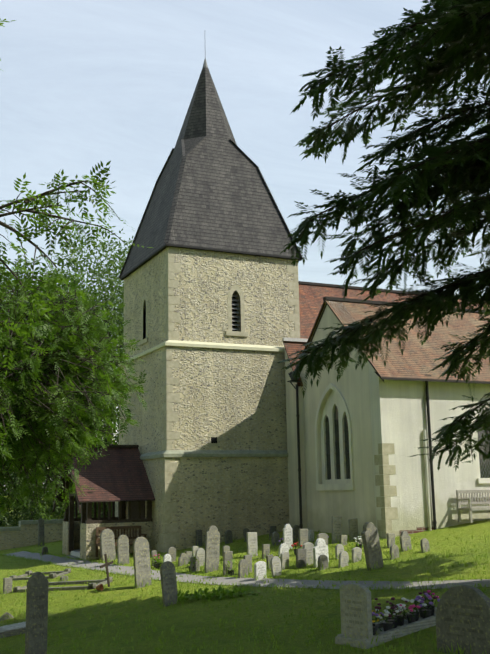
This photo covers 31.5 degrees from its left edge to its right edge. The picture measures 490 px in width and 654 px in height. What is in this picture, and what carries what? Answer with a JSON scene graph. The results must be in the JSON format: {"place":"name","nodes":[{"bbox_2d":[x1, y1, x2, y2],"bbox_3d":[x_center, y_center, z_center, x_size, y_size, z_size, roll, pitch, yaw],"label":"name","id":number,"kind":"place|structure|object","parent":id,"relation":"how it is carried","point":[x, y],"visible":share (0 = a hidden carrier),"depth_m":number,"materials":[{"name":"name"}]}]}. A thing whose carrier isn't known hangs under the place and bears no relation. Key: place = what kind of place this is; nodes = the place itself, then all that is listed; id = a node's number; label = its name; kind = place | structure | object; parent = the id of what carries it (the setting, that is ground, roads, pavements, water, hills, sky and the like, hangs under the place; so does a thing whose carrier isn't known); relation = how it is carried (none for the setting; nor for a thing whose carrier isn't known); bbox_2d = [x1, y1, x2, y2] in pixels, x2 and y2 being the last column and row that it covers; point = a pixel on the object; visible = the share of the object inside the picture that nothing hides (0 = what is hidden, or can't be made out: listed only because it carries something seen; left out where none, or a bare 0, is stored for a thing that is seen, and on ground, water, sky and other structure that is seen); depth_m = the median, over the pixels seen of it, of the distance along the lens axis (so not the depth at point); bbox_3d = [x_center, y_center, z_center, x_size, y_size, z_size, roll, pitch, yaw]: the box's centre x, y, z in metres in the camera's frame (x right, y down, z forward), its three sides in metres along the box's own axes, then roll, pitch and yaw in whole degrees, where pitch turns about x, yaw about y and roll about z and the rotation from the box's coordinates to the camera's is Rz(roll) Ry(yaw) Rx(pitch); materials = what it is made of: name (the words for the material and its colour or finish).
{"place":"outdoors","nodes":[
{"label":"outdoors","id":0,"kind":"place"},
{"bbox_2d":[62,521,152,560],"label":"porch dwarf walls","id":1,"kind":"structure","parent":0,"point":[84,539],"depth_m":28.17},
{"bbox_2d":[131,501,144,518],"bbox_3d":[-3.714,6.582,30.051,0.030,2.200,1.600,4,-12,-25],"label":"porch door","id":2,"kind":"structure","parent":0,"point":[134,509],"depth_m":30.16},
{"bbox_2d":[151,528,282,552],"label":"tower plinth wall","id":3,"kind":"structure","parent":0,"point":[187,540],"depth_m":27.97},
{"bbox_2d":[117,457,288,532],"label":"tower base wall","id":4,"kind":"structure","parent":3,"relation":"on","point":[231,493],"depth_m":28.68,"materials":[{"name":"stone"}]},
{"bbox_2d":[119,346,286,453],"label":"tower middle wall","id":5,"kind":"structure","parent":4,"relation":"on","point":[235,399],"depth_m":29.51,"materials":[{"name":"stone"}]},
{"bbox_2d":[124,248,299,357],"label":"tower upper wall","id":6,"kind":"structure","parent":5,"relation":"on","point":[207,280],"depth_m":30.44,"materials":[{"name":"stone"}]},
{"bbox_2d":[140,293,147,344],"bbox_3d":[-3.508,-0.306,31.453,0.370,1.860,0.840,4,-12,-25],"label":"belfry window","id":7,"kind":"structure","parent":6,"relation":"in","point":[143,340],"depth_m":31.49,"materials":[{"name":"stone"}]},
{"bbox_2d":[120,66,301,279],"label":"spire shingles","id":8,"kind":"object","parent":6,"relation":"on","point":[226,203],"visible":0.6,"depth_m":31.73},
{"bbox_2d":[119,135,302,277],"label":"spire hip shingles","id":9,"kind":"object","parent":8,"relation":"on","point":[174,203],"visible":0.62,"depth_m":31.47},
{"bbox_2d":[208,434,219,445],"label":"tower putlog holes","id":10,"kind":"object","parent":5,"relation":"in","point":[213,439],"visible":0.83,"depth_m":28.89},
{"bbox_2d":[0,497,489,653],"bbox_3d":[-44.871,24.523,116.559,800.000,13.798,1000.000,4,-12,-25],"label":"churchyard ground","id":11,"kind":"structure","parent":0,"point":[414,565],"depth_m":17.93,"materials":[{"name":"green plant"}]},
{"bbox_2d":[0,612,13,620],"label":"rock","id":12,"kind":"object","parent":11,"relation":"on","point":[6,616],"visible":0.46,"depth_m":18.95,"materials":[{"name":"grey stone"}]},
{"bbox_2d":[3,577,11,593],"bbox_3d":[-6.230,6.870,22.783,0.221,0.565,0.100,8,-14,-40],"label":"marker","id":13,"kind":"object","parent":11,"relation":"on","point":[7,583],"visible":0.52,"depth_m":22.75,"materials":[{"name":"grey stone"}]},
{"bbox_2d":[0,622,25,637],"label":"grave slab chippings","id":14,"kind":"object","parent":11,"relation":"on","point":[12,630],"visible":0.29,"depth_m":17.20,"materials":[{"name":"grey stone"}]},
{"bbox_2d":[0,519,62,549],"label":"boundary wall","id":15,"kind":"structure","parent":11,"relation":"on","point":[24,533],"depth_m":34.50,"materials":[{"name":"stone"}]},
{"bbox_2d":[25,572,48,653],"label":"tall headstone","id":16,"kind":"object","parent":11,"relation":"on","point":[36,614],"visible":1,"depth_m":14.63,"materials":[{"name":"stone"}]},
{"bbox_2d":[38,518,44,546],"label":"headstone","id":17,"kind":"object","parent":11,"relation":"on","point":[40,530],"visible":0.67,"depth_m":33.83,"materials":[{"name":"stone"}]},
{"bbox_2d":[0,439,111,526],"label":"shrubs","id":18,"kind":"object","parent":11,"relation":"on","point":[21,510],"depth_m":40.46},
{"bbox_2d":[9,568,112,592],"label":"kerbed plots","id":19,"kind":"object","parent":11,"relation":"on","point":[55,574],"visible":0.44,"depth_m":22.86,"materials":[{"name":"grey stone"}]},
{"bbox_2d":[1,279,123,521],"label":"tree","id":20,"kind":"object","parent":11,"relation":"on","point":[116,439],"depth_m":49.78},
{"bbox_2d":[0,220,132,518],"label":"tree","id":21,"kind":"object","parent":11,"relation":"on","point":[119,297],"depth_m":44.30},
{"bbox_2d":[0,246,146,521],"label":"ash tree","id":22,"kind":"object","parent":11,"relation":"on","point":[31,455],"depth_m":19.82,"materials":[{"name":"plant"}]},
{"bbox_2d":[70,549,79,557],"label":"porch floor slab","id":23,"kind":"structure","parent":11,"relation":"on","point":[76,552],"depth_m":29.22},
{"bbox_2d":[0,18,152,374],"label":"ash","id":24,"kind":"object","parent":11,"relation":"on","point":[44,222],"depth_m":8.74},
{"bbox_2d":[53,456,152,551],"bbox_3d":[-4.867,5.870,29.639,2.530,3.492,3.660,4,-12,-25],"label":"porch timber frame","id":25,"kind":"object","parent":11,"relation":"on","point":[84,509],"visible":0.65,"depth_m":28.73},
{"bbox_2d":[53,445,154,501],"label":"roof trim","id":26,"kind":"structure","parent":25,"relation":"on","point":[59,499],"depth_m":30.23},
{"bbox_2d":[55,447,154,500],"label":"porch roof tiles","id":27,"kind":"object","parent":25,"relation":"on","point":[115,473],"visible":0.6,"depth_m":28.86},
{"bbox_2d":[100,554,112,586],"bbox_3d":[-3.443,6.143,21.734,0.033,0.950,0.400,0,7,43],"label":"wooden cross","id":28,"kind":"object","parent":11,"relation":"on","point":[106,564],"visible":0.82,"depth_m":21.72,"materials":[{"name":"brown wood"}]},
{"bbox_2d":[100,529,115,561],"bbox_3d":[-4.246,6.840,26.904,0.484,1.158,0.082,5,-17,-42],"label":"headstone","id":29,"kind":"object","parent":11,"relation":"on","point":[107,542],"visible":0.65,"depth_m":26.88,"materials":[{"name":"grey stone"}]},
{"bbox_2d":[95,526,146,557],"bbox_3d":[-3.958,6.848,27.744,1.510,0.920,0.620,4,-12,-25],"label":"porch bench","id":30,"kind":"object","parent":11,"relation":"on","point":[118,528],"visible":0.52,"depth_m":27.99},
{"bbox_2d":[117,535,128,564],"bbox_3d":[-3.599,6.674,25.677,0.368,1.039,0.071,6,-16,-38],"label":"headstone","id":31,"kind":"object","parent":11,"relation":"on","point":[123,549],"visible":0.73,"depth_m":25.66,"materials":[{"name":"grey stone"}]},
{"bbox_2d":[133,537,151,587],"bbox_3d":[-2.524,5.848,21.315,0.448,1.370,0.077,8,-20,-41],"label":"headstone","id":32,"kind":"object","parent":11,"relation":"on","point":[141,559],"visible":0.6,"depth_m":21.29,"materials":[{"name":"grey stone"}]},
{"bbox_2d":[160,561,178,606],"bbox_3d":[-1.612,5.542,18.498,0.380,1.080,0.070,9,-22,-44],"label":"headstone","id":33,"kind":"object","parent":11,"relation":"on","point":[168,581],"visible":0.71,"depth_m":18.48,"materials":[{"name":"grey stone"}]},
{"bbox_2d":[167,547,175,561],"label":"headstone","id":34,"kind":"object","parent":11,"relation":"on","point":[171,551],"visible":0.62,"depth_m":24.96,"materials":[{"name":"grey stone"}]},
{"bbox_2d":[178,553,187,565],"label":"headstone","id":35,"kind":"object","parent":11,"relation":"on","point":[182,558],"visible":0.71,"depth_m":24.02,"materials":[{"name":"grey stone"}]},
{"bbox_2d":[155,563,233,575],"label":"flower pots","id":36,"kind":"object","parent":11,"relation":"on","point":[231,572],"visible":0.31,"depth_m":22.61,"materials":[{"name":"grey"}]},
{"bbox_2d":[190,556,199,571],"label":"headstone","id":37,"kind":"object","parent":11,"relation":"on","point":[196,564],"visible":0.71,"depth_m":22.64,"materials":[{"name":"grey stone"}]},
{"bbox_2d":[196,530,201,546],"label":"headstone","id":38,"kind":"object","parent":11,"relation":"on","point":[199,536],"visible":0.62,"depth_m":27.78,"materials":[{"name":"stone"}]},
{"bbox_2d":[195,548,204,565],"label":"headstone","id":39,"kind":"object","parent":11,"relation":"on","point":[200,553],"visible":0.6,"depth_m":23.51,"materials":[{"name":"grey stone"}]},
{"bbox_2d":[115,247,299,551],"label":"corner quoins","id":40,"kind":"object","parent":11,"relation":"on","point":[172,316],"visible":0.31,"depth_m":28.69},
{"bbox_2d":[117,340,284,366],"bbox_3d":[-1.342,1.125,32.208,5.380,0.220,5.380,4,-12,-25],"label":"string course","id":41,"kind":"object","parent":40,"relation":"attached to","point":[218,346],"visible":0.32,"depth_m":29.71,"materials":[{"name":"stone"}]},
{"bbox_2d":[140,450,287,459],"bbox_3d":[-1.271,4.717,31.538,5.560,0.230,5.560,4,-12,-25],"label":"string course","id":42,"kind":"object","parent":40,"relation":"on","point":[218,453],"visible":0.36,"depth_m":28.88,"materials":[{"name":"stone"}]},
{"bbox_2d":[226,284,247,336],"bbox_3d":[-0.363,-0.574,30.346,0.840,1.860,0.370,4,-12,-25],"label":"belfry window","id":43,"kind":"structure","parent":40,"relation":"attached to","point":[233,316],"depth_m":30.29,"materials":[{"name":"stone"}]},
{"bbox_2d":[204,525,219,572],"bbox_3d":[-0.845,5.813,22.454,0.423,1.330,0.073,12,-18,-36],"label":"headstone","id":44,"kind":"object","parent":11,"relation":"on","point":[212,544],"visible":0.88,"depth_m":22.43,"materials":[{"name":"grey stone"}]},
{"bbox_2d":[223,551,232,575],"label":"headstone","id":45,"kind":"object","parent":11,"relation":"on","point":[227,555],"visible":0.65,"depth_m":21.29,"materials":[{"name":"grey stone"}]},
{"bbox_2d":[225,530,232,543],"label":"headstone","id":46,"kind":"object","parent":11,"relation":"on","point":[228,537],"visible":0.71,"depth_m":27.67,"materials":[{"name":"stone"}]},
{"bbox_2d":[238,559,247,577],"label":"headstone","id":47,"kind":"object","parent":11,"relation":"on","point":[243,566],"visible":0.67,"depth_m":20.79,"materials":[{"name":"grey stone"}]},
{"bbox_2d":[244,555,251,572],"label":"headstone","id":48,"kind":"object","parent":11,"relation":"on","point":[248,558],"visible":0.52,"depth_m":21.40,"materials":[{"name":"grey stone"}]},
{"bbox_2d":[246,532,257,556],"bbox_3d":[0.202,6.139,24.152,0.335,0.841,0.070,9,-18,-37],"label":"headstone","id":49,"kind":"object","parent":11,"relation":"on","point":[252,547],"visible":0.6,"depth_m":24.14,"materials":[{"name":"grey stone"}]},
{"bbox_2d":[150,543,363,601],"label":"plants","id":50,"kind":"object","parent":11,"relation":"on","point":[220,592],"visible":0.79,"depth_m":18.56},
{"bbox_2d":[254,561,265,579],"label":"headstone","id":51,"kind":"object","parent":11,"relation":"on","point":[259,569],"visible":0.73,"depth_m":20.21,"materials":[{"name":"white stone"}]},
{"bbox_2d":[262,544,269,558],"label":"headstone","id":52,"kind":"object","parent":11,"relation":"on","point":[266,549],"visible":0.54,"depth_m":23.51,"materials":[{"name":"grey stone"}]},
{"bbox_2d":[269,526,276,539],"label":"headstone","id":53,"kind":"object","parent":11,"relation":"on","point":[272,529],"visible":0.52,"depth_m":27.34,"materials":[{"name":"stone"}]},
{"bbox_2d":[271,532,279,545],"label":"headstone","id":54,"kind":"object","parent":11,"relation":"on","point":[275,538],"visible":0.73,"depth_m":25.83,"materials":[{"name":"grey stone"}]},
{"bbox_2d":[270,556,281,576],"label":"headstone","id":55,"kind":"object","parent":11,"relation":"on","point":[275,562],"visible":0.65,"depth_m":20.49,"materials":[{"name":"grey stone"}]},
{"bbox_2d":[278,543,288,556],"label":"headstone","id":56,"kind":"object","parent":11,"relation":"on","point":[283,547],"visible":0.6,"depth_m":23.60,"materials":[{"name":"white stone"}]},
{"bbox_2d":[280,552,288,569],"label":"headstone","id":57,"kind":"object","parent":11,"relation":"on","point":[284,558],"visible":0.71,"depth_m":21.29,"materials":[{"name":"grey stone"}]},
{"bbox_2d":[283,524,292,548],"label":"headstone","id":58,"kind":"object","parent":11,"relation":"on","point":[287,534],"visible":0.77,"depth_m":24.70,"materials":[{"name":"white stone"}]},
{"bbox_2d":[150,539,437,630],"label":"bouquet leaves","id":59,"kind":"object","parent":11,"relation":"on","point":[406,613],"visible":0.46,"depth_m":13.97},
{"bbox_2d":[283,341,306,529],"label":"wall","id":60,"kind":"structure","parent":11,"relation":"on","point":[290,348],"depth_m":29.45,"materials":[{"name":"paint"}]},
{"bbox_2d":[287,371,300,388],"bbox_3d":[1.667,1.827,29.355,0.447,0.617,0.389,4,-12,-25],"label":"hopper","id":61,"kind":"object","parent":60,"relation":"attached to","point":[292,380],"visible":0.57,"depth_m":29.26,"materials":[{"name":"black metal"}]},
{"bbox_2d":[282,337,307,342],"bbox_3d":[1.928,0.468,30.781,1.300,0.120,0.100,4,-12,-25],"label":"lean to flaunching","id":62,"kind":"object","parent":60,"relation":"on","point":[294,339],"visible":0.64,"depth_m":30.66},
{"bbox_2d":[293,525,299,541],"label":"headstone","id":63,"kind":"object","parent":11,"relation":"on","point":[296,528],"visible":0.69,"depth_m":26.20,"materials":[{"name":"stone"}]},
{"bbox_2d":[296,549,306,567],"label":"headstone","id":64,"kind":"object","parent":11,"relation":"on","point":[301,554],"visible":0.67,"depth_m":21.33,"materials":[{"name":"stone"}]},
{"bbox_2d":[299,529,307,548],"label":"headstone","id":65,"kind":"object","parent":11,"relation":"on","point":[303,536],"visible":0.62,"depth_m":24.44,"materials":[{"name":"grey stone"}]},
{"bbox_2d":[303,542,313,564],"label":"headstone","id":66,"kind":"object","parent":11,"relation":"on","point":[308,546],"visible":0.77,"depth_m":21.58,"materials":[{"name":"grey stone"}]},
{"bbox_2d":[308,530,313,541],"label":"headstone","id":67,"kind":"object","parent":11,"relation":"on","point":[310,534],"visible":0.62,"depth_m":25.80,"materials":[{"name":"grey stone"}]},
{"bbox_2d":[313,538,328,567],"bbox_3d":[1.854,5.586,21.216,0.482,0.834,0.082,5,-11,-43],"label":"headstone","id":68,"kind":"object","parent":11,"relation":"on","point":[320,547],"visible":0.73,"depth_m":21.16,"materials":[{"name":"white stone"}]},
{"bbox_2d":[317,533,327,545],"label":"headstone","id":69,"kind":"object","parent":11,"relation":"on","point":[324,536],"visible":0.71,"depth_m":23.87,"materials":[{"name":"grey stone"}]},
{"bbox_2d":[318,554,328,570],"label":"headstone","id":70,"kind":"object","parent":11,"relation":"on","point":[323,560],"visible":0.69,"depth_m":20.60,"materials":[{"name":"stone"}]},
{"bbox_2d":[332,516,341,543],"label":"headstone","id":71,"kind":"object","parent":11,"relation":"on","point":[336,527],"visible":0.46,"depth_m":24.99,"materials":[{"name":"grey stone"}]},
{"bbox_2d":[335,544,343,558],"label":"headstone","id":72,"kind":"object","parent":11,"relation":"on","point":[339,548],"visible":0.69,"depth_m":21.98,"materials":[{"name":"grey stone"}]},
{"bbox_2d":[338,551,348,567],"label":"headstone","id":73,"kind":"object","parent":11,"relation":"on","point":[343,558],"visible":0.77,"depth_m":20.67,"materials":[{"name":"grey stone"}]},
{"bbox_2d":[340,535,346,545],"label":"headstone","id":74,"kind":"object","parent":11,"relation":"on","point":[343,538],"visible":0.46,"depth_m":24.15,"materials":[{"name":"grey stone"}]},
{"bbox_2d":[348,518,357,539],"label":"headstone","id":75,"kind":"object","parent":11,"relation":"on","point":[353,528],"visible":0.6,"depth_m":25.12,"materials":[{"name":"grey stone"}]},
{"bbox_2d":[340,583,372,638],"bbox_3d":[1.720,4.525,13.424,0.100,1.081,0.614,7,-13,-36],"label":"gravestone","id":76,"kind":"object","parent":11,"relation":"on","point":[356,610],"visible":0.88,"depth_m":13.38,"materials":[{"name":"grey stone"}]},
{"bbox_2d":[352,547,361,562],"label":"headstone","id":77,"kind":"object","parent":11,"relation":"on","point":[356,552],"visible":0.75,"depth_m":21.15,"materials":[{"name":"grey stone"}]},
{"bbox_2d":[278,537,439,615],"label":"purple flowers","id":78,"kind":"object","parent":11,"relation":"on","point":[418,597],"visible":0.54,"depth_m":14.07,"materials":[{"name":"purple plant"}]},
{"bbox_2d":[361,522,383,570],"bbox_3d":[2.916,5.085,19.869,0.447,1.255,0.120,-9,-1,-40],"label":"leaning headstone","id":79,"kind":"object","parent":11,"relation":"on","point":[371,543],"visible":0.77,"depth_m":19.79,"materials":[{"name":"grey stone"}]},
{"bbox_2d":[278,0,489,470],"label":"yew tree","id":80,"kind":"object","parent":11,"relation":"on","point":[457,30],"depth_m":16.95,"materials":[{"name":"plant"}]},
{"bbox_2d":[335,607,436,648],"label":"grave kerb","id":81,"kind":"structure","parent":11,"relation":"on","point":[406,628],"depth_m":13.50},
{"bbox_2d":[153,544,434,634],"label":"flower pots","id":82,"kind":"object","parent":81,"relation":"on","point":[387,626],"visible":0.58,"depth_m":13.93,"materials":[{"name":"grey"}]},
{"bbox_2d":[153,554,438,611],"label":"pink flowers","id":83,"kind":"object","parent":82,"relation":"on","point":[410,607],"visible":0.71,"depth_m":14.13,"materials":[{"name":"pink plant"}]},
{"bbox_2d":[354,536,426,618],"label":"white flowers","id":84,"kind":"object","parent":82,"relation":"on","point":[386,611],"visible":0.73,"depth_m":13.97,"materials":[{"name":"white plant"}]},
{"bbox_2d":[375,591,436,616],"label":"flowers","id":85,"kind":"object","parent":82,"relation":"on","point":[395,606],"visible":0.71,"depth_m":13.88,"materials":[{"name":"pink plant"}]},
{"bbox_2d":[386,533,394,547],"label":"headstone","id":86,"kind":"object","parent":11,"relation":"on","point":[390,539],"visible":0.52,"depth_m":22.85,"materials":[{"name":"grey stone"}]},
{"bbox_2d":[389,544,398,559],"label":"headstone","id":87,"kind":"object","parent":11,"relation":"on","point":[394,549],"visible":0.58,"depth_m":20.95,"materials":[{"name":"grey stone"}]},
{"bbox_2d":[299,284,489,338],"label":"roof","id":88,"kind":"structure","parent":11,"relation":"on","point":[311,300],"depth_m":34.45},
{"bbox_2d":[298,281,461,298],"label":"nave ridge tiles","id":89,"kind":"object","parent":88,"relation":"on","point":[335,285],"depth_m":35.40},
{"bbox_2d":[399,531,411,551],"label":"headstone","id":90,"kind":"object","parent":11,"relation":"on","point":[405,540],"visible":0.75,"depth_m":22.03,"materials":[{"name":"grey stone"}]},
{"bbox_2d":[399,527,433,535],"bbox_3d":[4.949,6.114,24.968,1.200,0.695,0.032,4,-12,-25],"label":"wall plinth","id":91,"kind":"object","parent":11,"relation":"on","point":[420,529],"visible":0.18,"depth_m":25.02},
{"bbox_2d":[420,538,429,552],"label":"headstone","id":92,"kind":"object","parent":11,"relation":"on","point":[424,543],"visible":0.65,"depth_m":21.40,"materials":[{"name":"grey stone"}]},
{"bbox_2d":[423,430,431,530],"bbox_3d":[5.333,4.512,25.393,0.076,3.000,0.080,4,-12,-25],"label":"downpipe","id":93,"kind":"object","parent":11,"relation":"on","point":[427,481],"visible":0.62,"depth_m":25.36,"materials":[{"name":"paint"}]},
{"bbox_2d":[436,585,489,653],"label":"dark headstone","id":94,"kind":"object","parent":11,"relation":"on","point":[463,615],"visible":1,"depth_m":12.10,"materials":[{"name":"stone"}]},
{"bbox_2d":[456,490,489,522],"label":"bench","id":95,"kind":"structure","parent":11,"relation":"on","point":[470,508],"depth_m":25.69,"materials":[{"name":"brown wood"}]},
{"bbox_2d":[0,0,489,483],"bbox_3d":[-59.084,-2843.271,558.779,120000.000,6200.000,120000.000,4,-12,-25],"label":"cloud","id":96,"kind":"structure","parent":0,"point":[181,81],"depth_m":12403.18,"materials":[{"name":"white"}]},
{"bbox_2d":[0,0,489,486],"label":"sky","id":97,"kind":"structure","parent":0,"point":[268,5],"materials":[{"name":"blue"}]},
{"bbox_2d":[4,551,489,588],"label":"tarmac path","id":98,"kind":"structure","parent":0,"point":[225,580],"depth_m":19.88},
{"bbox_2d":[300,300,376,535],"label":"gable wall","id":99,"kind":"structure","parent":0,"point":[352,385],"depth_m":26.99,"materials":[{"name":"paint"}]},
{"bbox_2d":[298,304,383,381],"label":"roof verge","id":100,"kind":"structure","parent":99,"relation":"attached to","point":[316,329],"depth_m":28.75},
{"bbox_2d":[374,443,398,538],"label":"corner quoins","id":101,"kind":"object","parent":99,"relation":"attached to","point":[388,516],"visible":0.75,"depth_m":24.89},
{"bbox_2d":[369,363,489,537],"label":"aisle wall","id":102,"kind":"structure","parent":0,"point":[399,414],"depth_m":25.58,"materials":[{"name":"paint"}]},
{"bbox_2d":[300,299,489,383],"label":"roof","id":103,"kind":"structure","parent":102,"relation":"on","point":[415,362],"depth_m":27.40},
{"bbox_2d":[323,297,484,312],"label":"aisle ridge tiles","id":104,"kind":"object","parent":103,"relation":"on","point":[352,300],"visible":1,"depth_m":28.74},
{"bbox_3d":[11.754,5.237,31.785,18.950,5.650,4.940,4,-12,-25],"label":"aisle","id":105,"kind":"object","parent":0,"visible":0},
{"bbox_2d":[315,383,353,483],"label":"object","id":106,"kind":"structure","parent":105,"relation":"attached to","point":[335,389],"depth_m":27.50,"materials":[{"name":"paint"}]},
{"bbox_2d":[316,483,354,490],"bbox_3d":[2.892,5.016,27.223,0.260,0.200,2.230,4,-12,-25],"label":"window sill","id":107,"kind":"structure","parent":105,"relation":"attached to","point":[346,486],"depth_m":27.07,"materials":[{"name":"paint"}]},
{"bbox_2d":[321,390,350,483],"bbox_3d":[2.933,3.448,27.549,0.100,3.000,1.950,4,-12,-25],"label":"tracery window","id":108,"kind":"structure","parent":105,"relation":"attached to","point":[333,401],"depth_m":27.69,"materials":[{"name":"paint"}]},
{"bbox_2d":[325,406,349,479],"bbox_3d":[2.944,3.449,27.554,0.035,3.000,1.950,4,-12,-25],"label":"window glass","id":109,"kind":"object","parent":105,"relation":"attached to","point":[337,453],"visible":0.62,"depth_m":27.56,"materials":[{"name":"black glass"}]},
{"bbox_2d":[296,375,436,529],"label":"rainwater pipes","id":110,"kind":"object","parent":105,"relation":"attached to","point":[430,459],"visible":0.81,"depth_m":25.92,"materials":[{"name":"black metal"}]},
{"bbox_2d":[477,419,489,483],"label":"window","id":111,"kind":"structure","parent":105,"relation":"attached to","point":[484,471],"depth_m":26.76,"materials":[{"name":"paint"}]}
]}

